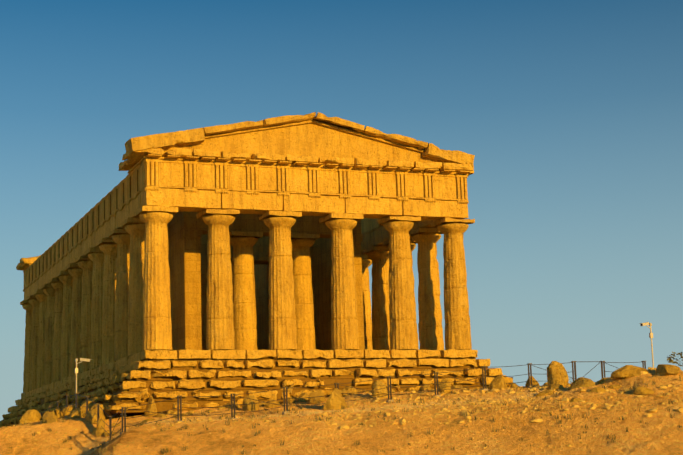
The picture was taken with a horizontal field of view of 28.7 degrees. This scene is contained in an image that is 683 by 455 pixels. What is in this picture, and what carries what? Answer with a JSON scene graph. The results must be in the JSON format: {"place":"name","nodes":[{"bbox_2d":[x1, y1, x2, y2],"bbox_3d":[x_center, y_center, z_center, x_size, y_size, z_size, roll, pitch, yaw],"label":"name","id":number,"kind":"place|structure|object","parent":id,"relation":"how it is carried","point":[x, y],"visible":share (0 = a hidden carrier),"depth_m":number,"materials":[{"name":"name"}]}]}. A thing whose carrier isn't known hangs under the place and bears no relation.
{"place":"outdoors","nodes":[
{"label":"outdoors","id":0,"kind":"place"},
{"bbox_2d":[0,368,682,454],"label":"terrain","id":1,"kind":"structure","parent":0,"point":[297,433],"depth_m":48.75,"materials":[{"name":"brown soil"}]},
{"bbox_2d":[75,358,91,392],"bbox_3d":[-12.096,7.560,62.521,0.848,2.904,0.198,-2,-9,1],"label":"security camera pole","id":2,"kind":"object","parent":1,"relation":"on","point":[81,360],"visible":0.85,"depth_m":62.66,"materials":[{"name":"grey metal"}]},
{"bbox_2d":[0,349,524,426],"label":"stepped stone base","id":3,"kind":"object","parent":1,"relation":"on","point":[110,373],"depth_m":62.43,"materials":[{"name":"stone"}]},
{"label":"stylobate floor","id":4,"kind":"structure","parent":3,"relation":"on","visible":0},
{"bbox_2d":[20,300,32,392],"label":"column","id":5,"kind":"structure","parent":4,"relation":"on","point":[27,306],"depth_m":96.19,"materials":[{"name":"stone"}]},
{"bbox_2d":[26,295,38,389],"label":"column","id":6,"kind":"structure","parent":4,"relation":"on","point":[33,300],"depth_m":93.29,"materials":[{"name":"stone"}]},
{"bbox_2d":[33,289,46,387],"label":"column","id":7,"kind":"structure","parent":4,"relation":"on","point":[40,295],"depth_m":90.38,"materials":[{"name":"stone"}]},
{"bbox_2d":[40,284,54,384],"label":"column","id":8,"kind":"structure","parent":4,"relation":"on","point":[48,290],"depth_m":87.50,"materials":[{"name":"stone"}]},
{"bbox_2d":[48,278,62,381],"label":"column","id":9,"kind":"structure","parent":4,"relation":"on","point":[56,284],"depth_m":84.59,"materials":[{"name":"stone"}]},
{"bbox_2d":[56,270,72,378],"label":"column","id":10,"kind":"structure","parent":4,"relation":"on","point":[65,278],"depth_m":81.70,"materials":[{"name":"stone"}]},
{"bbox_2d":[65,263,82,375],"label":"column","id":11,"kind":"structure","parent":4,"relation":"on","point":[74,270],"depth_m":78.80,"materials":[{"name":"stone"}]},
{"bbox_2d":[75,256,92,372],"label":"column","id":12,"kind":"structure","parent":4,"relation":"on","point":[85,263],"depth_m":75.92,"materials":[{"name":"stone"}]},
{"bbox_2d":[84,247,103,368],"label":"column","id":13,"kind":"structure","parent":4,"relation":"on","point":[95,255],"depth_m":72.99,"materials":[{"name":"stone"}]},
{"bbox_2d":[96,238,116,364],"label":"column","id":14,"kind":"structure","parent":4,"relation":"on","point":[107,247],"depth_m":70.12,"materials":[{"name":"stone"}]},
{"bbox_2d":[107,229,129,360],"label":"column","id":15,"kind":"structure","parent":4,"relation":"on","point":[120,238],"depth_m":67.22,"materials":[{"name":"stone"}]},
{"bbox_2d":[120,217,144,355],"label":"column","id":16,"kind":"structure","parent":4,"relation":"on","point":[134,227],"depth_m":64.31,"materials":[{"name":"stone"}]},
{"bbox_2d":[134,206,177,350],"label":"column","id":17,"kind":"structure","parent":4,"relation":"on","point":[157,324],"depth_m":61.45,"materials":[{"name":"stone"}]},
{"bbox_2d":[196,209,239,349],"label":"column","id":18,"kind":"structure","parent":4,"relation":"on","point":[220,333],"depth_m":62.54,"materials":[{"name":"stone"}]},
{"bbox_2d":[229,231,262,349],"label":"column","id":19,"kind":"structure","parent":4,"relation":"on","point":[244,302],"depth_m":69.26,"materials":[{"name":"stone"}]},
{"bbox_2d":[167,211,364,350],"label":"inner temple wall","id":20,"kind":"structure","parent":4,"relation":"on","point":[187,247],"depth_m":71.20,"materials":[{"name":"stone"}]},
{"bbox_2d":[258,211,301,349],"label":"column","id":21,"kind":"structure","parent":4,"relation":"on","point":[282,320],"depth_m":63.66,"materials":[{"name":"stone"}]},
{"bbox_2d":[291,233,319,349],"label":"column","id":22,"kind":"structure","parent":4,"relation":"on","point":[302,243],"depth_m":70.42,"materials":[{"name":"stone"}]},
{"bbox_2d":[319,213,363,349],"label":"column","id":23,"kind":"structure","parent":4,"relation":"on","point":[344,317],"depth_m":64.82,"materials":[{"name":"stone"}]},
{"bbox_2d":[362,254,372,349],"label":"column","id":24,"kind":"structure","parent":4,"relation":"on","point":[366,264],"depth_m":78.72,"materials":[{"name":"stone"}]},
{"bbox_2d":[362,246,389,349],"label":"column","id":25,"kind":"structure","parent":4,"relation":"on","point":[378,256],"depth_m":75.79,"materials":[{"name":"stone"}]},
{"bbox_2d":[377,216,420,349],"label":"column","id":26,"kind":"structure","parent":4,"relation":"on","point":[402,334],"depth_m":65.94,"materials":[{"name":"stone"}]},
{"bbox_2d":[383,238,418,349],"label":"column","id":27,"kind":"structure","parent":4,"relation":"on","point":[412,244],"depth_m":73.26,"materials":[{"name":"stone"}]},
{"bbox_2d":[409,228,443,349],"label":"column","id":28,"kind":"structure","parent":4,"relation":"on","point":[430,329],"depth_m":69.94,"materials":[{"name":"stone"}]},
{"bbox_2d":[431,217,474,349],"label":"column","id":29,"kind":"structure","parent":4,"relation":"on","point":[457,320],"depth_m":67.03,"materials":[{"name":"stone"}]},
{"bbox_2d":[65,385,531,442],"bbox_3d":[-3.091,10.778,71.683,25.025,2.848,32.107,2,-10,-21],"label":"fence feet","id":30,"kind":"object","parent":1,"relation":"on","point":[283,412],"visible":0.15,"depth_m":56.84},
{"bbox_2d":[3,367,682,454],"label":"stones","id":31,"kind":"object","parent":1,"relation":"on","point":[402,421],"visible":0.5,"depth_m":52.06,"materials":[{"name":"stone"}]},
{"bbox_2d":[4,374,682,454],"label":"grass tufts","id":32,"kind":"object","parent":1,"relation":"on","point":[295,412],"visible":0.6,"depth_m":51.05,"materials":[{"name":"beige plant"}]},
{"bbox_2d":[18,361,680,436],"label":"boulders","id":33,"kind":"object","parent":1,"relation":"on","point":[557,376],"visible":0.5,"depth_m":57.73,"materials":[{"name":"stone"}]},
{"bbox_2d":[667,352,682,365],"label":"shrub","id":34,"kind":"object","parent":1,"relation":"on","point":[670,357],"depth_m":65.22,"materials":[{"name":"plant"}]},
{"bbox_2d":[0,0,682,420],"label":"sky","id":35,"kind":"structure","parent":0,"point":[569,113],"materials":[{"name":"blue"}]},
{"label":"terrain","id":36,"kind":"structure","parent":0,"visible":0},
{"bbox_2d":[40,361,645,439],"bbox_3d":[-3.107,10.290,71.767,24.937,3.863,32.024,2,-10,-21],"label":"fence","id":37,"kind":"object","parent":36,"relation":"on","point":[390,394],"visible":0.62,"depth_m":56.99,"materials":[{"name":"brown metal"}]},
{"bbox_2d":[639,322,653,367],"bbox_3d":[13.480,5.630,58.710,0.846,2.954,0.196,6,-12,-39],"label":"security camera pole","id":38,"kind":"object","parent":36,"relation":"on","point":[650,325],"visible":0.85,"depth_m":58.95,"materials":[{"name":"grey metal"}]},
{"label":"column","id":39,"kind":"object","parent":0,"visible":0},
{"bbox_2d":[16,148,473,299],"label":"entablature","id":40,"kind":"structure","parent":39,"relation":"on","point":[440,202],"depth_m":65.28,"materials":[{"name":"stone"}]},
{"bbox_2d":[29,162,464,282],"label":"triglyphs","id":41,"kind":"object","parent":40,"relation":"on","point":[227,188],"visible":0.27,"depth_m":65.45,"materials":[{"name":"stone"}]},
{"bbox_2d":[20,112,474,264],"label":"pediments","id":42,"kind":"object","parent":40,"relation":"on","point":[321,135],"visible":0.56,"depth_m":65.18,"materials":[{"name":"stone"}]}
]}

